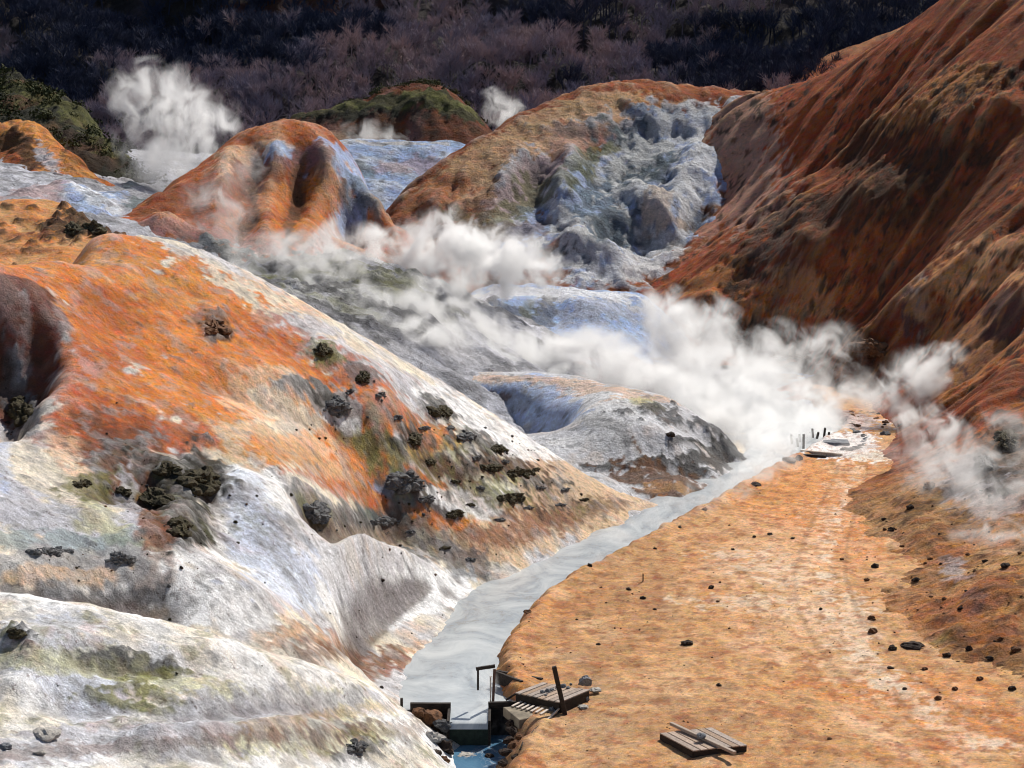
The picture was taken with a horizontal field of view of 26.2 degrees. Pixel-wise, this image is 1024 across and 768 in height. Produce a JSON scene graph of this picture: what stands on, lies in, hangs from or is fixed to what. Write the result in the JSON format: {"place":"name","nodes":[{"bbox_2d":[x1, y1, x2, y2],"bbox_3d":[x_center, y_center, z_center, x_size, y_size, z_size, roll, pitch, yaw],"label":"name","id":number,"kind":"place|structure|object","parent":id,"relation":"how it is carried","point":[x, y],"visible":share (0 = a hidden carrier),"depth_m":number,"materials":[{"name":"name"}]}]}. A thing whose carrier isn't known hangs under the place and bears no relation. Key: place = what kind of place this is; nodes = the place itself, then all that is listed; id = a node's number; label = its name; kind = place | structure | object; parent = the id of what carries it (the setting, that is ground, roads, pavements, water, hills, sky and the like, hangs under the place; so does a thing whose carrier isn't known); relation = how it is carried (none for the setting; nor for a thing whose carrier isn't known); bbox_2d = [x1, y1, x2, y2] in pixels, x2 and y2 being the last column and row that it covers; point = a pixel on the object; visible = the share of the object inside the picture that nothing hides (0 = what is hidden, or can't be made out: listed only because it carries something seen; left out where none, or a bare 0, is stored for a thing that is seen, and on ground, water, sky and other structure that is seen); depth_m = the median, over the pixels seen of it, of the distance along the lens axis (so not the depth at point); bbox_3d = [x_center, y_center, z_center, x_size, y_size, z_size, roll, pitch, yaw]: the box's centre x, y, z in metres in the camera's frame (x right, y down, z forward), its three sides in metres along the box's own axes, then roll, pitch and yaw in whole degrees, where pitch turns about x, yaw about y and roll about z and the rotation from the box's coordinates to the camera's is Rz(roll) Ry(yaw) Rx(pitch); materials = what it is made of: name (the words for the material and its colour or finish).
{"place":"outdoors","nodes":[
{"label":"outdoors","id":0,"kind":"place"},
{"bbox_2d":[0,119,114,186],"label":"orange bluff","id":1,"kind":"structure","parent":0,"point":[32,145],"depth_m":179.30,"materials":[{"name":"stone"}]},
{"bbox_2d":[0,199,126,264],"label":"orange shoulder","id":2,"kind":"object","parent":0,"point":[31,230],"visible":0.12,"depth_m":111.28},
{"bbox_2d":[64,220,83,234],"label":"shrub","id":3,"kind":"object","parent":2,"relation":"on","point":[73,228],"visible":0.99,"depth_m":111.56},
{"bbox_2d":[82,219,107,234],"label":"rock outcrop","id":4,"kind":"object","parent":2,"relation":"on","point":[93,227],"visible":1,"depth_m":111.61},
{"bbox_2d":[0,71,155,183],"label":"scrub slope","id":5,"kind":"structure","parent":0,"point":[94,160],"depth_m":195.29,"materials":[{"name":"plant"}]},
{"bbox_2d":[0,64,167,186],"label":"scrub","id":6,"kind":"object","parent":5,"relation":"on","point":[47,91],"visible":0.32,"depth_m":195.22,"materials":[{"name":"green plant"}]},
{"bbox_2d":[0,592,459,767],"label":"mound","id":7,"kind":"object","parent":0,"point":[122,695],"visible":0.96,"depth_m":59.52,"materials":[{"name":"stone"}]},
{"bbox_2d":[6,627,26,638],"bbox_3d":[-13.066,6.605,57.977,0.588,0.386,0.418,0,8,0],"label":"rock outcrop","id":8,"kind":"object","parent":7,"relation":"on","point":[14,632],"visible":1,"depth_m":57.86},
{"bbox_2d":[33,727,60,741],"bbox_3d":[-11.543,8.689,54.427,0.718,0.402,0.768,3,8,25],"label":"rock","id":9,"kind":"object","parent":7,"relation":"on","point":[48,734],"visible":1,"depth_m":54.24,"materials":[{"name":"stone"}]},
{"bbox_2d":[346,738,368,755],"bbox_3d":[-4.484,10.518,63.499,0.688,0.481,1.672,0,8,0],"label":"rock outcrop","id":10,"kind":"object","parent":7,"relation":"on","point":[356,747],"visible":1,"depth_m":63.25,"materials":[{"name":"stone"}]},
{"bbox_2d":[412,707,425,718],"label":"rock","id":11,"kind":"object","parent":7,"relation":"on","point":[417,712],"visible":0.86,"depth_m":72.06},
{"bbox_2d":[420,709,442,726],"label":"rock","id":12,"kind":"object","parent":7,"relation":"on","point":[429,717],"visible":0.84,"depth_m":72.07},
{"bbox_2d":[426,731,440,742],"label":"rock","id":13,"kind":"object","parent":7,"relation":"on","point":[432,736],"visible":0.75,"depth_m":70.21,"materials":[{"name":"stone"}]},
{"bbox_2d":[432,719,451,732],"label":"rock","id":14,"kind":"object","parent":7,"relation":"on","point":[443,725],"visible":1,"depth_m":71.65,"materials":[{"name":"stone"}]},
{"bbox_2d":[436,740,453,754],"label":"rock","id":15,"kind":"object","parent":7,"relation":"on","point":[445,746],"visible":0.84,"depth_m":70.43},
{"bbox_2d":[122,119,429,276],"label":"lobed hill","id":16,"kind":"structure","parent":0,"point":[267,192],"depth_m":155.57,"materials":[{"name":"stone"}]},
{"bbox_2d":[0,233,657,711],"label":"hill","id":17,"kind":"structure","parent":0,"point":[96,331],"depth_m":82.58,"materials":[{"name":"stone"}]},
{"bbox_2d":[6,395,34,426],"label":"rock outcrop","id":18,"kind":"object","parent":17,"relation":"on","point":[20,411],"visible":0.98,"depth_m":78.62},
{"bbox_2d":[25,546,73,556],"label":"rock outcrop","id":19,"kind":"object","parent":17,"relation":"on","point":[57,551],"visible":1,"depth_m":65.54,"materials":[{"name":"stone"}]},
{"bbox_2d":[72,479,92,487],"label":"rock outcrop","id":20,"kind":"object","parent":17,"relation":"on","point":[84,483],"visible":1,"depth_m":71.43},
{"bbox_2d":[104,551,135,565],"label":"rock outcrop","id":21,"kind":"object","parent":17,"relation":"on","point":[118,558],"visible":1,"depth_m":67.13,"materials":[{"name":"stone"}]},
{"bbox_2d":[114,486,131,497],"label":"rock outcrop","id":22,"kind":"object","parent":17,"relation":"on","point":[122,490],"visible":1,"depth_m":73.13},
{"bbox_2d":[138,487,174,506],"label":"rock outcrop","id":23,"kind":"object","parent":17,"relation":"on","point":[155,497],"visible":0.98,"depth_m":73.62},
{"bbox_2d":[152,460,182,476],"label":"rock outcrop","id":24,"kind":"object","parent":17,"relation":"on","point":[166,468],"visible":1,"depth_m":75.46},
{"bbox_2d":[166,515,192,536],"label":"rock outcrop","id":25,"kind":"object","parent":17,"relation":"on","point":[180,524],"visible":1,"depth_m":70.34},
{"bbox_2d":[176,466,220,496],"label":"rock outcrop","id":26,"kind":"object","parent":17,"relation":"on","point":[203,481],"visible":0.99,"depth_m":75.69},
{"bbox_2d":[204,319,224,334],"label":"rock outcrop","id":27,"kind":"object","parent":17,"relation":"on","point":[215,326],"visible":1,"depth_m":88.88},
{"bbox_2d":[218,328,232,335],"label":"rock","id":28,"kind":"object","parent":17,"relation":"on","point":[226,331],"visible":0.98,"depth_m":88.86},
{"bbox_2d":[303,500,331,524],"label":"rock outcrop","id":29,"kind":"object","parent":17,"relation":"on","point":[316,511],"visible":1,"depth_m":81.60,"materials":[{"name":"stone"}]},
{"bbox_2d":[313,342,333,356],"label":"shrub","id":30,"kind":"object","parent":17,"relation":"on","point":[321,350],"visible":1,"depth_m":93.17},
{"bbox_2d":[323,395,352,418],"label":"rock outcrop","id":31,"kind":"object","parent":17,"relation":"on","point":[338,407],"visible":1,"depth_m":91.12,"materials":[{"name":"stone"}]},
{"bbox_2d":[355,370,369,384],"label":"shrub","id":32,"kind":"object","parent":17,"relation":"on","point":[364,376],"visible":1,"depth_m":93.87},
{"bbox_2d":[370,515,399,525],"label":"rock outcrop","id":33,"kind":"object","parent":17,"relation":"on","point":[385,520],"visible":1,"depth_m":89.89,"materials":[{"name":"stone"}]},
{"bbox_2d":[384,470,426,494],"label":"rock outcrop","id":34,"kind":"object","parent":17,"relation":"on","point":[401,483],"visible":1,"depth_m":91.74,"materials":[{"name":"stone"}]},
{"bbox_2d":[408,432,422,446],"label":"shrub","id":35,"kind":"object","parent":17,"relation":"on","point":[415,439],"visible":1,"depth_m":94.64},
{"bbox_2d":[418,494,435,503],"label":"rock outcrop","id":36,"kind":"object","parent":17,"relation":"on","point":[429,498],"visible":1,"depth_m":92.81,"materials":[{"name":"stone"}]},
{"bbox_2d":[426,405,452,417],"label":"rock outcrop","id":37,"kind":"object","parent":17,"relation":"on","point":[443,411],"visible":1,"depth_m":98.79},
{"bbox_2d":[446,509,464,518],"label":"rock outcrop","id":38,"kind":"object","parent":17,"relation":"on","point":[454,514],"visible":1,"depth_m":93.92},
{"bbox_2d":[456,432,476,440],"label":"rock outcrop","id":39,"kind":"object","parent":17,"relation":"on","point":[470,436],"visible":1,"depth_m":98.94,"materials":[{"name":"stone"}]},
{"bbox_2d":[479,463,502,471],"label":"rock outcrop","id":40,"kind":"object","parent":17,"relation":"on","point":[491,467],"visible":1,"depth_m":98.94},
{"bbox_2d":[490,444,508,454],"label":"rock outcrop","id":41,"kind":"object","parent":17,"relation":"on","point":[500,449],"visible":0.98,"depth_m":101.29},
{"bbox_2d":[496,492,525,503],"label":"rock outcrop","id":42,"kind":"object","parent":17,"relation":"on","point":[512,498],"visible":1,"depth_m":98.43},
{"bbox_2d":[507,466,535,477],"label":"rock outcrop","id":43,"kind":"object","parent":17,"relation":"on","point":[518,471],"visible":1,"depth_m":101.30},
{"bbox_2d":[290,81,492,143],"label":"green topped knoll","id":44,"kind":"structure","parent":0,"point":[420,112],"depth_m":230.20,"materials":[{"name":"plant"}]},
{"bbox_2d":[299,76,487,123],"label":"knoll grass","id":45,"kind":"structure","parent":44,"relation":"on","point":[434,82],"depth_m":235.22,"materials":[{"name":"green plant"}]},
{"bbox_2d":[339,138,465,210],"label":"pale terrace","id":46,"kind":"structure","parent":0,"point":[391,169],"depth_m":210.20,"materials":[{"name":"stone"}]},
{"bbox_2d":[0,149,815,442],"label":"valley ground","id":47,"kind":"structure","parent":0,"point":[456,338],"depth_m":146.39,"materials":[{"name":"stone"}]},
{"bbox_2d":[0,0,929,153],"bbox_3d":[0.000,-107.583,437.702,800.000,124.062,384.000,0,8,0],"label":"mountain","id":48,"kind":"structure","parent":0,"point":[176,7],"depth_m":312.34,"materials":[{"name":"plant"}]},
{"bbox_2d":[150,79,173,118],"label":"bare tree","id":49,"kind":"object","parent":48,"relation":"on","point":[164,93],"visible":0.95,"depth_m":275.83,"materials":[{"name":"grey plant"}]},
{"bbox_2d":[163,79,188,113],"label":"bare tree","id":50,"kind":"object","parent":48,"relation":"on","point":[179,88],"visible":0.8,"depth_m":276.93,"materials":[{"name":"grey plant"}]},
{"bbox_2d":[194,15,212,46],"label":"bare tree","id":51,"kind":"object","parent":48,"relation":"on","point":[202,27],"visible":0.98,"depth_m":317.88,"materials":[{"name":"grey plant"}]},
{"bbox_2d":[197,50,220,71],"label":"bare tree","id":52,"kind":"object","parent":48,"relation":"on","point":[204,58],"visible":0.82,"depth_m":294.75,"materials":[{"name":"grey plant"}]},
{"bbox_2d":[219,8,242,32],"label":"bare tree","id":53,"kind":"object","parent":48,"relation":"on","point":[232,16],"visible":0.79,"depth_m":313.79,"materials":[{"name":"grey plant"}]},
{"bbox_2d":[223,79,247,114],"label":"bare tree","id":54,"kind":"object","parent":48,"relation":"on","point":[228,89],"visible":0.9,"depth_m":277.57,"materials":[{"name":"grey plant"}]},
{"bbox_2d":[233,73,255,112],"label":"bare tree","id":55,"kind":"object","parent":48,"relation":"on","point":[238,83],"visible":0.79,"depth_m":277.20,"materials":[{"name":"grey plant"}]},
{"bbox_2d":[246,79,269,104],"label":"bare tree","id":56,"kind":"object","parent":48,"relation":"on","point":[252,88],"visible":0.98,"depth_m":273.95,"materials":[{"name":"grey plant"}]},
{"bbox_2d":[266,71,294,110],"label":"bare tree","id":57,"kind":"object","parent":48,"relation":"on","point":[277,83],"visible":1,"depth_m":275.30,"materials":[{"name":"grey plant"}]},
{"bbox_2d":[275,12,298,43],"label":"bare tree","id":58,"kind":"object","parent":48,"relation":"on","point":[288,19],"visible":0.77,"depth_m":307.59,"materials":[{"name":"grey plant"}]},
{"bbox_2d":[277,77,302,118],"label":"bare tree","id":59,"kind":"object","parent":48,"relation":"on","point":[289,86],"visible":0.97,"depth_m":274.06,"materials":[{"name":"grey plant"}]},
{"bbox_2d":[293,83,315,106],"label":"bare tree","id":60,"kind":"object","parent":48,"relation":"on","point":[307,93],"visible":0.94,"depth_m":276.31,"materials":[{"name":"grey plant"}]},
{"bbox_2d":[315,57,334,76],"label":"bare tree","id":61,"kind":"object","parent":48,"relation":"on","point":[327,64],"visible":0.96,"depth_m":281.68,"materials":[{"name":"grey plant"}]},
{"bbox_2d":[319,68,341,94],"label":"bare tree","id":62,"kind":"object","parent":48,"relation":"on","point":[328,78],"visible":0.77,"depth_m":280.05,"materials":[{"name":"grey plant"}]},
{"bbox_2d":[334,63,356,88],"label":"bare tree","id":63,"kind":"object","parent":48,"relation":"on","point":[346,74],"visible":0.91,"depth_m":282.78,"materials":[{"name":"grey plant"}]},
{"bbox_2d":[359,50,385,85],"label":"bare tree","id":64,"kind":"object","parent":48,"relation":"on","point":[368,60],"visible":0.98,"depth_m":286.92,"materials":[{"name":"grey plant"}]},
{"bbox_2d":[0,0,811,153],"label":"distant forest","id":65,"kind":"object","parent":48,"relation":"on","point":[534,40],"visible":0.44,"depth_m":284.34,"materials":[{"name":"plant"}]},
{"bbox_2d":[398,46,423,69],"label":"bare tree","id":66,"kind":"object","parent":48,"relation":"on","point":[406,54],"visible":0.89,"depth_m":290.71,"materials":[{"name":"grey plant"}]},
{"bbox_2d":[418,16,442,39],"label":"bare tree","id":67,"kind":"object","parent":48,"relation":"on","point":[434,22],"visible":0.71,"depth_m":311.52,"materials":[{"name":"grey plant"}]},
{"bbox_2d":[436,48,461,82],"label":"bare tree","id":68,"kind":"object","parent":48,"relation":"on","point":[450,62],"visible":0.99,"depth_m":281.28,"materials":[{"name":"grey plant"}]},
{"bbox_2d":[0,0,938,107],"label":"shaded forest","id":69,"kind":"object","parent":48,"relation":"on","point":[253,24],"visible":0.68,"depth_m":302.69,"materials":[{"name":"plant"}]},
{"bbox_2d":[457,68,481,103],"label":"bare tree","id":70,"kind":"object","parent":48,"relation":"on","point":[474,77],"visible":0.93,"depth_m":276.92,"materials":[{"name":"grey plant"}]},
{"bbox_2d":[457,62,483,90],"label":"bare tree","id":71,"kind":"object","parent":48,"relation":"on","point":[470,71],"visible":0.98,"depth_m":277.82,"materials":[{"name":"grey plant"}]},
{"bbox_2d":[480,65,499,85],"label":"bare tree","id":72,"kind":"object","parent":48,"relation":"on","point":[489,72],"visible":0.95,"depth_m":278.22,"materials":[{"name":"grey plant"}]},
{"bbox_2d":[481,77,508,113],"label":"bare tree","id":73,"kind":"object","parent":48,"relation":"on","point":[488,85],"visible":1,"depth_m":276.46,"materials":[{"name":"grey plant"}]},
{"bbox_2d":[495,51,514,72],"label":"bare tree","id":74,"kind":"object","parent":48,"relation":"on","point":[505,58],"visible":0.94,"depth_m":282.17,"materials":[{"name":"grey plant"}]},
{"bbox_2d":[498,64,522,99],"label":"bare tree","id":75,"kind":"object","parent":48,"relation":"on","point":[511,78],"visible":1,"depth_m":279.60,"materials":[{"name":"grey plant"}]},
{"bbox_2d":[520,74,544,94],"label":"bare tree","id":76,"kind":"object","parent":48,"relation":"on","point":[534,79],"visible":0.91,"depth_m":279.52,"materials":[{"name":"grey plant"}]},
{"bbox_2d":[567,51,594,85],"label":"bare tree","id":77,"kind":"object","parent":48,"relation":"on","point":[572,58],"visible":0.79,"depth_m":287.77,"materials":[{"name":"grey plant"}]},
{"bbox_2d":[617,40,638,62],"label":"bare tree","id":78,"kind":"object","parent":48,"relation":"on","point":[621,47],"visible":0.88,"depth_m":294.95,"materials":[{"name":"grey plant"}]},
{"bbox_2d":[644,22,666,44],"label":"bare tree","id":79,"kind":"object","parent":48,"relation":"on","point":[648,29],"visible":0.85,"depth_m":313.00,"materials":[{"name":"grey plant"}]},
{"bbox_2d":[453,735,510,767],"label":"pool","id":80,"kind":"structure","parent":0,"point":[480,760],"depth_m":70.89,"materials":[{"name":"blue liquid"}]},
{"bbox_2d":[498,748,512,755],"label":"rock","id":81,"kind":"object","parent":80,"relation":"in","point":[504,752],"visible":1,"depth_m":68.08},
{"bbox_2d":[386,79,797,367],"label":"hill","id":82,"kind":"structure","parent":0,"point":[617,185],"depth_m":195.25,"materials":[{"name":"stone"}]},
{"bbox_2d":[472,371,746,516],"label":"mound","id":83,"kind":"object","parent":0,"point":[616,438],"visible":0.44,"depth_m":119.26,"materials":[{"name":"stone"}]},
{"bbox_2d":[399,408,840,709],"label":"stream","id":84,"kind":"structure","parent":0,"point":[482,622],"depth_m":91.91,"materials":[{"name":"liquid"}]},
{"bbox_2d":[476,664,495,700],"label":"gate frame","id":85,"kind":"object","parent":84,"relation":"on","point":[494,675],"visible":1,"depth_m":73.34,"materials":[{"name":"brown wood"}]},
{"bbox_2d":[470,283,814,379],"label":"pale ridge","id":86,"kind":"structure","parent":0,"point":[642,328],"depth_m":166.92,"materials":[{"name":"stone"}]},
{"bbox_2d":[496,370,1023,767],"bbox_3d":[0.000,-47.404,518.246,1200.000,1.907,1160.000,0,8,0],"label":"ground","id":87,"kind":"structure","parent":0,"point":[971,722],"depth_m":79.74,"materials":[{"name":"soil"}]},
{"bbox_2d":[400,698,515,745],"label":"weir","id":88,"kind":"object","parent":87,"relation":"on","point":[497,720],"visible":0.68,"depth_m":73.08,"materials":[{"name":"brown wood"}]},
{"bbox_2d":[450,710,487,728],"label":"flume water","id":89,"kind":"structure","parent":88,"relation":"in","point":[468,719],"depth_m":72.14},
{"bbox_2d":[495,671,522,686],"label":"retaining board","id":90,"kind":"object","parent":87,"relation":"on","point":[503,679],"visible":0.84,"depth_m":75.67,"materials":[{"name":"brown wood"}]},
{"bbox_2d":[505,726,516,736],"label":"rock","id":91,"kind":"object","parent":87,"relation":"on","point":[512,730],"visible":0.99,"depth_m":70.27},
{"bbox_2d":[503,706,532,728],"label":"concrete slab","id":92,"kind":"structure","parent":87,"relation":"on","point":[518,717],"depth_m":71.43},
{"bbox_2d":[511,701,548,714],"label":"plank step","id":93,"kind":"object","parent":92,"relation":"on","point":[518,704],"visible":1,"depth_m":71.90,"materials":[{"name":"grey wood"}]},
{"bbox_2d":[515,682,589,712],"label":"plank deck","id":94,"kind":"structure","parent":87,"relation":"on","point":[572,696],"depth_m":72.62,"materials":[{"name":"brown wood"}]},
{"bbox_2d":[552,666,566,714],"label":"wooden post","id":95,"kind":"object","parent":87,"relation":"on","point":[559,690],"visible":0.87,"depth_m":71.51,"materials":[{"name":"brown wood"}]},
{"bbox_2d":[578,675,591,685],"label":"rock","id":96,"kind":"object","parent":87,"relation":"on","point":[585,680],"visible":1,"depth_m":73.67,"materials":[{"name":"grey stone"}]},
{"bbox_2d":[660,727,746,757],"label":"plank platform","id":97,"kind":"structure","parent":87,"relation":"on","point":[691,746],"depth_m":67.59,"materials":[{"name":"brown wood"}]},
{"bbox_2d":[669,722,735,754],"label":"loose beam","id":98,"kind":"structure","parent":97,"relation":"on","point":[706,739],"depth_m":67.53,"materials":[{"name":"grey wood"}]},
{"bbox_2d":[800,450,842,455],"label":"kerb timber","id":99,"kind":"object","parent":87,"relation":"on","point":[826,453],"visible":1,"depth_m":122.66,"materials":[{"name":"grey wood"}]},
{"bbox_2d":[823,439,849,445],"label":"stone slab","id":100,"kind":"object","parent":87,"relation":"on","point":[844,442],"depth_m":126.14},
{"bbox_2d":[900,641,924,649],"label":"rock","id":101,"kind":"object","parent":87,"relation":"on","point":[912,645],"visible":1,"depth_m":80.11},
{"bbox_2d":[648,0,1023,678],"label":"slope","id":102,"kind":"structure","parent":0,"point":[874,186],"depth_m":164.29,"materials":[{"name":"soil"}]},
{"bbox_2d":[768,349,810,358],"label":"rock outcrop","id":103,"kind":"object","parent":102,"relation":"on","point":[786,354],"visible":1,"depth_m":166.32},
{"bbox_2d":[847,338,887,357],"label":"rock outcrop","id":104,"kind":"object","parent":102,"relation":"on","point":[870,348],"visible":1,"depth_m":149.76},
{"bbox_2d":[973,454,995,468],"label":"rock outcrop","id":105,"kind":"object","parent":102,"relation":"on","point":[984,461],"visible":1,"depth_m":106.18,"materials":[{"name":"stone"}]},
{"bbox_2d":[992,428,1018,448],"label":"rock outcrop","id":106,"kind":"object","parent":102,"relation":"on","point":[1006,438],"visible":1,"depth_m":109.56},
{"bbox_2d":[997,487,1016,495],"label":"rock outcrop","id":107,"kind":"object","parent":102,"relation":"on","point":[1005,491],"visible":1,"depth_m":100.79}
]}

